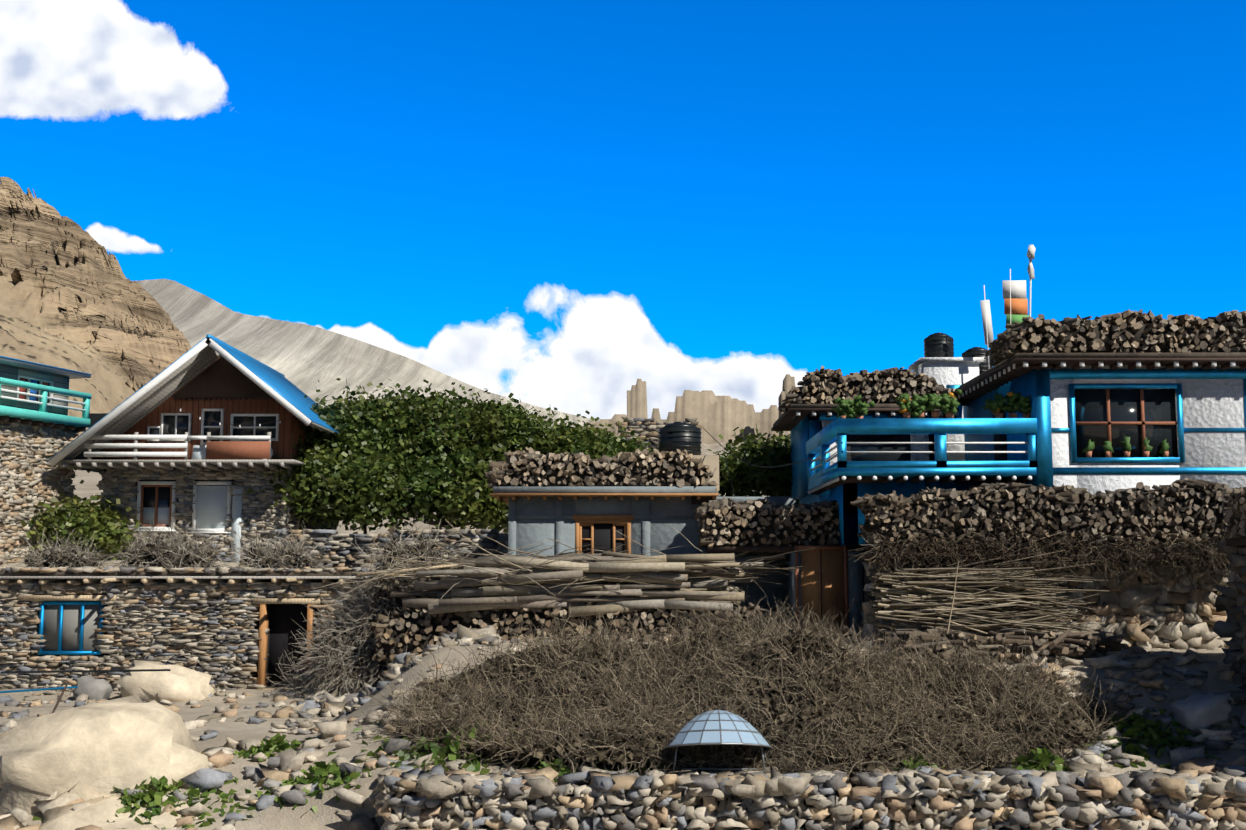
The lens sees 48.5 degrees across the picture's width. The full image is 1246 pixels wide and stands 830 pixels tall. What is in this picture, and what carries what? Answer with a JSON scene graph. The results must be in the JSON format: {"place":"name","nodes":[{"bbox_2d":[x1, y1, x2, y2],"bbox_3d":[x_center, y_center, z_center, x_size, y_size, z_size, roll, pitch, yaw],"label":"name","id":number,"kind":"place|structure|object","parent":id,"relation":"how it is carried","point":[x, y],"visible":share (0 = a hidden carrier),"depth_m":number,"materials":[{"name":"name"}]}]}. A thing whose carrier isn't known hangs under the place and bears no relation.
{"place":"outdoors","nodes":[
{"label":"outdoors","id":0,"kind":"place"},
{"bbox_2d":[0,176,190,438],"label":"rocky hill","id":1,"kind":"structure","parent":0,"point":[73,297],"depth_m":479.26,"materials":[{"name":"beige stone"}]},
{"bbox_2d":[0,0,226,119],"bbox_3d":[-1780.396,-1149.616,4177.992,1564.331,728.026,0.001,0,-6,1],"label":"cloud","id":2,"kind":"structure","parent":0,"point":[76,59],"depth_m":4163.80,"materials":[{"name":"white"}]},
{"bbox_2d":[86,223,159,252],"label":"cloud","id":3,"kind":"structure","parent":0,"point":[112,239],"depth_m":4205.46,"materials":[{"name":"white"}]},
{"bbox_2d":[260,316,427,362],"bbox_3d":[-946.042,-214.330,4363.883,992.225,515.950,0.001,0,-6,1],"label":"cloud","id":4,"kind":"structure","parent":0,"point":[370,333],"depth_m":4364.41,"materials":[{"name":"white"}]},
{"bbox_2d":[131,279,596,427],"bbox_3d":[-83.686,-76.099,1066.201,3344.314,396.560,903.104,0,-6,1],"label":"mountain ridge","id":5,"kind":"structure","parent":0,"point":[304,358],"depth_m":1459.01,"materials":[{"name":"grey stone"}]},
{"bbox_2d":[314,519,832,661],"bbox_3d":[-1.026,3.644,28.543,10.554,2.941,3.464,0,-6,1],"label":"log pile","id":6,"kind":"object","parent":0,"point":[399,620],"depth_m":27.87,"materials":[{"name":"brown wood"}]},
{"bbox_2d":[352,564,459,578],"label":"wooden poles","id":7,"kind":"object","parent":6,"relation":"attached to","point":[381,572],"visible":0.54,"depth_m":28.15,"materials":[{"name":"brown wood"}]},
{"bbox_2d":[420,287,806,420],"bbox_3d":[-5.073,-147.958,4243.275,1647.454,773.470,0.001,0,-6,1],"label":"cloud","id":8,"kind":"structure","parent":0,"point":[602,356],"depth_m":4245.29,"materials":[{"name":"white"}]},
{"bbox_2d":[0,441,1245,829],"bbox_3d":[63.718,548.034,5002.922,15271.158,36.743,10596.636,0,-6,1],"label":"terrain","id":9,"kind":"structure","parent":0,"point":[288,815],"depth_m":23.16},
{"bbox_2d":[0,356,91,501],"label":"balcony","id":10,"kind":"structure","parent":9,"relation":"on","point":[37,394],"depth_m":36.85,"materials":[{"name":"teal paint"}]},
{"bbox_2d":[0,421,78,564],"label":"stone wall","id":11,"kind":"structure","parent":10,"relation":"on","point":[27,452],"depth_m":36.42,"materials":[{"name":"stone"}]},
{"bbox_2d":[20,480,148,560],"bbox_3d":[-14.697,3.082,37.265,4.162,2.961,3.260,0,-6,1],"label":"bush","id":12,"kind":"object","parent":9,"relation":"on","point":[105,525],"depth_m":36.65,"materials":[{"name":"green plant"}]},
{"bbox_2d":[0,572,372,690],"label":"trim","id":13,"kind":"structure","parent":9,"relation":"on","point":[68,624],"depth_m":30.82,"materials":[{"name":"grey paint"}]},
{"bbox_2d":[23,547,96,567],"bbox_3d":[-13.553,3.556,33.460,1.880,0.752,1.376,0,-6,1],"label":"dry bush","id":14,"kind":"object","parent":13,"relation":"on","point":[63,559],"visible":0.38,"depth_m":33.17,"materials":[{"name":"plant"}]},
{"bbox_2d":[5,526,120,568],"bbox_3d":[-13.502,3.451,33.569,2.724,1.767,2.379,0,-6,1],"label":"dry bush","id":15,"kind":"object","parent":13,"relation":"on","point":[76,549],"depth_m":33.29,"materials":[{"name":"plant"}]},
{"bbox_2d":[106,516,232,580],"bbox_3d":[-10.603,3.346,32.410,3.425,2.213,2.852,0,-6,1],"label":"dry bush","id":16,"kind":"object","parent":13,"relation":"on","point":[171,543],"depth_m":32.15,"materials":[{"name":"plant"}]},
{"bbox_2d":[123,535,219,571],"bbox_3d":[-10.617,3.300,32.490,2.326,0.997,1.503,0,-6,1],"label":"dry bush","id":17,"kind":"object","parent":13,"relation":"on","point":[152,547],"visible":0.35,"depth_m":32.12,"materials":[{"name":"plant"}]},
{"bbox_2d":[0,566,371,691],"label":"stone wall","id":18,"kind":"structure","parent":13,"relation":"attached to","point":[218,647],"depth_m":30.70,"materials":[{"name":"grey stone"}]},
{"bbox_2d":[216,522,332,568],"bbox_3d":[-8.186,3.391,33.153,2.887,1.738,2.222,0,-6,1],"label":"dry bush","id":19,"kind":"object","parent":13,"relation":"on","point":[266,549],"depth_m":32.90,"materials":[{"name":"plant"}]},
{"bbox_2d":[239,545,318,567],"bbox_3d":[-8.210,3.505,33.152,1.925,0.778,1.299,0,-6,1],"label":"dry bush","id":20,"kind":"object","parent":13,"relation":"on","point":[266,560],"visible":0.25,"depth_m":32.83,"materials":[{"name":"plant"}]},
{"bbox_2d":[96,466,338,561],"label":"stone wall","id":21,"kind":"structure","parent":9,"relation":"on","point":[256,514],"depth_m":38.04,"materials":[{"name":"stone"}]},
{"bbox_2d":[46,334,338,561],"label":"chalet house","id":22,"kind":"structure","parent":21,"relation":"on","point":[211,402],"depth_m":38.10,"materials":[{"name":"brown paint"}]},
{"bbox_2d":[246,425,378,533],"bbox_3d":[-9.084,2.269,39.410,5.568,4.473,4.334,0,-6,1],"label":"tree","id":23,"kind":"object","parent":9,"relation":"on","point":[312,458],"depth_m":38.08,"materials":[{"name":"green plant"}]},
{"bbox_2d":[301,391,420,529],"bbox_3d":[-8.427,2.037,41.095,6.076,5.304,5.620,0,-6,1],"label":"tree","id":24,"kind":"object","parent":9,"relation":"on","point":[358,437],"depth_m":39.80,"materials":[{"name":"green plant"}]},
{"bbox_2d":[289,438,443,533],"bbox_3d":[-7.332,2.519,38.475,4.786,3.756,5.171,0,-6,1],"label":"tree","id":25,"kind":"object","parent":9,"relation":"on","point":[374,490],"depth_m":37.69,"materials":[{"name":"green plant"}]},
{"bbox_2d":[264,507,496,698],"bbox_3d":[-4.946,4.412,29.606,5.575,4.944,4.635,0,-6,1],"label":"brushwood pile","id":26,"kind":"object","parent":9,"relation":"on","point":[316,665],"depth_m":28.79,"materials":[{"name":"wood"}]},
{"bbox_2d":[302,674,370,688],"bbox_3d":[-5.472,5.675,29.429,2.612,0.344,0.340,0,-6,-4],"label":"dry bush","id":27,"kind":"object","parent":26,"relation":"on","point":[330,680],"visible":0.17,"depth_m":29.25,"materials":[{"name":"brown plant"}]},
{"bbox_2d":[312,525,443,690],"bbox_3d":[-4.952,4.277,29.718,3.766,3.818,2.993,0,-6,1],"label":"dry brush","id":28,"kind":"object","parent":26,"relation":"on","point":[386,589],"visible":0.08,"depth_m":28.88,"materials":[{"name":"brown plant"}]},
{"bbox_2d":[312,378,473,533],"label":"tree","id":29,"kind":"object","parent":9,"relation":"on","point":[409,411],"depth_m":40.62,"materials":[{"name":"green plant"}]},
{"bbox_2d":[0,429,836,713],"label":"cables and poles","id":30,"kind":"object","parent":9,"relation":"on","point":[56,688],"visible":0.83,"depth_m":26.84,"materials":[{"name":"grey paint"}]},
{"bbox_2d":[360,436,507,531],"bbox_3d":[-5.015,2.554,39.072,4.733,3.826,5.422,0,-6,1],"label":"tree","id":31,"kind":"object","parent":9,"relation":"on","point":[436,479],"depth_m":38.02,"materials":[{"name":"green plant"}]},
{"bbox_2d":[381,379,494,534],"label":"tree","id":32,"kind":"object","parent":9,"relation":"on","point":[455,400],"depth_m":42.62,"materials":[{"name":"green plant"}]},
{"bbox_2d":[382,392,554,528],"bbox_3d":[-3.886,2.026,41.606,7.062,5.440,6.496,0,-6,1],"label":"tree","id":33,"kind":"object","parent":9,"relation":"on","point":[498,426],"depth_m":39.65,"materials":[{"name":"green plant"}]},
{"bbox_2d":[439,441,548,533],"bbox_3d":[-2.682,2.312,38.798,4.724,4.247,4.873,0,-6,1],"label":"tree","id":34,"kind":"object","parent":9,"relation":"on","point":[501,510],"depth_m":37.70,"materials":[{"name":"green plant"}]},
{"bbox_2d":[498,407,658,458],"bbox_3d":[-1.732,2.269,41.085,6.662,4.848,6.077,0,-6,1],"label":"tree","id":35,"kind":"object","parent":9,"relation":"on","point":[578,435],"depth_m":39.77,"materials":[{"name":"green plant"}]},
{"bbox_2d":[543,431,620,458],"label":"tree","id":36,"kind":"object","parent":9,"relation":"on","point":[583,447],"depth_m":38.74,"materials":[{"name":"green plant"}]},
{"bbox_2d":[390,551,784,616],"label":"log pile poles","id":37,"kind":"object","parent":9,"relation":"on","point":[681,591],"visible":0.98,"depth_m":27.83,"materials":[{"name":"brown wood"}]},
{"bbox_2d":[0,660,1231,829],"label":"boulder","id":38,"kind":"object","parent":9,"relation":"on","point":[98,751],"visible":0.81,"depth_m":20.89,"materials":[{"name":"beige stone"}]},
{"bbox_2d":[0,623,1245,829],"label":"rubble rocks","id":39,"kind":"object","parent":9,"relation":"on","point":[310,707],"visible":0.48,"depth_m":22.33,"materials":[{"name":"stone"}]},
{"bbox_2d":[28,684,1245,828],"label":"weeds","id":40,"kind":"object","parent":9,"relation":"on","point":[1154,737],"visible":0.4,"depth_m":20.89,"materials":[{"name":"green plant"}]},
{"bbox_2d":[615,417,702,453],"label":"stone wall","id":41,"kind":"structure","parent":9,"relation":"on","point":[648,429],"depth_m":70.26,"materials":[{"name":"stone"}]},
{"bbox_2d":[490,422,863,638],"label":"house","id":42,"kind":"structure","parent":9,"relation":"on","point":[574,516],"depth_m":29.77,"materials":[{"name":"grey paint"}]},
{"bbox_2d":[485,447,839,547],"bbox_3d":[1.024,1.815,30.073,8.066,2.269,3.127,0,-6,1],"label":"stacked firewood","id":43,"kind":"object","parent":42,"relation":"on","point":[699,472],"visible":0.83,"depth_m":29.59,"materials":[{"name":"brown wood"}]},
{"bbox_2d":[583,374,795,443],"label":"rock formation","id":44,"kind":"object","parent":9,"relation":"on","point":[723,416],"visible":0.4,"depth_m":129.55,"materials":[{"name":"beige stone"}]},
{"bbox_2d":[664,710,773,773],"bbox_3d":[1.520,4.951,21.038,1.605,1.035,2.736,-1,-7,11],"label":"solar cooker","id":45,"kind":"object","parent":9,"relation":"on","point":[717,727],"visible":0.73,"depth_m":20.07,"materials":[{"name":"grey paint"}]},
{"bbox_2d":[349,587,1153,786],"bbox_3d":[2.022,4.528,22.398,12.940,3.340,5.621,0,-6,1],"label":"brushwood pile","id":46,"kind":"object","parent":9,"relation":"on","point":[547,733],"depth_m":22.02,"materials":[{"name":"brown wood"}]},
{"bbox_2d":[707,425,798,504],"bbox_3d":[4.100,2.204,37.331,5.163,4.136,4.722,0,-6,1],"label":"tree","id":47,"kind":"object","parent":9,"relation":"on","point":[772,482],"depth_m":36.53,"materials":[{"name":"green plant"}]},
{"bbox_2d":[260,528,1245,829],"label":"dry stone walls","id":48,"kind":"structure","parent":9,"relation":"on","point":[867,581],"depth_m":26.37,"materials":[{"name":"grey stone"}]},
{"bbox_2d":[850,478,1245,548],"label":"stacked firewood","id":49,"kind":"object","parent":48,"relation":"on","point":[1232,508],"visible":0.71,"depth_m":25.71,"materials":[{"name":"brown wood"}]},
{"bbox_2d":[858,538,1245,559],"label":"wood wall frame","id":50,"kind":"object","parent":49,"relation":"attached to","point":[1235,541],"visible":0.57,"depth_m":25.52,"materials":[{"name":"brown wood"}]},
{"bbox_2d":[865,494,1245,543],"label":"wood wall","id":51,"kind":"structure","parent":49,"relation":"attached to","point":[1137,511],"depth_m":25.77,"materials":[{"name":"brown wood"}]},
{"bbox_2d":[868,531,1111,640],"bbox_3d":[6.726,3.380,25.370,4.310,2.524,2.094,0,-6,1],"label":"stick pile","id":52,"kind":"object","parent":9,"relation":"on","point":[956,601],"visible":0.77,"depth_m":25.20,"materials":[{"name":"brown wood"}]},
{"bbox_2d":[884,628,1128,659],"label":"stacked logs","id":53,"kind":"object","parent":9,"relation":"on","point":[1067,643],"visible":0.75,"depth_m":24.21,"materials":[{"name":"brown wood"}]},
{"bbox_2d":[771,256,1245,611],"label":"blue house","id":54,"kind":"structure","parent":9,"relation":"on","point":[1190,407],"depth_m":26.98,"materials":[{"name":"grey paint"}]},
{"bbox_2d":[831,389,1169,454],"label":"potted plants","id":55,"kind":"object","parent":54,"relation":"on","point":[917,406],"visible":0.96,"depth_m":27.18,"materials":[{"name":"green plant"}]},
{"bbox_2d":[778,309,1245,412],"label":"stacked firewood","id":56,"kind":"object","parent":54,"relation":"on","point":[1004,345],"visible":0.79,"depth_m":26.85,"materials":[{"name":"brown wood"}]},
{"bbox_2d":[1027,245,1035,280],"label":"flag pole wraps","id":57,"kind":"object","parent":54,"relation":"attached to","point":[1031,253],"visible":1,"depth_m":33.85,"materials":[{"name":"fabric"}]},
{"bbox_2d":[0,0,1245,382],"label":"sky","id":58,"kind":"structure","parent":0,"point":[811,185],"materials":[{"name":"blue"}]},
{"bbox_2d":[847,509,1231,594],"bbox_3d":[8.117,2.528,25.545,7.984,1.836,1.599,0,-6,1],"label":"brushwood","id":59,"kind":"object","parent":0,"point":[1143,548],"visible":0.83,"depth_m":25.45,"materials":[{"name":"brown wood"}]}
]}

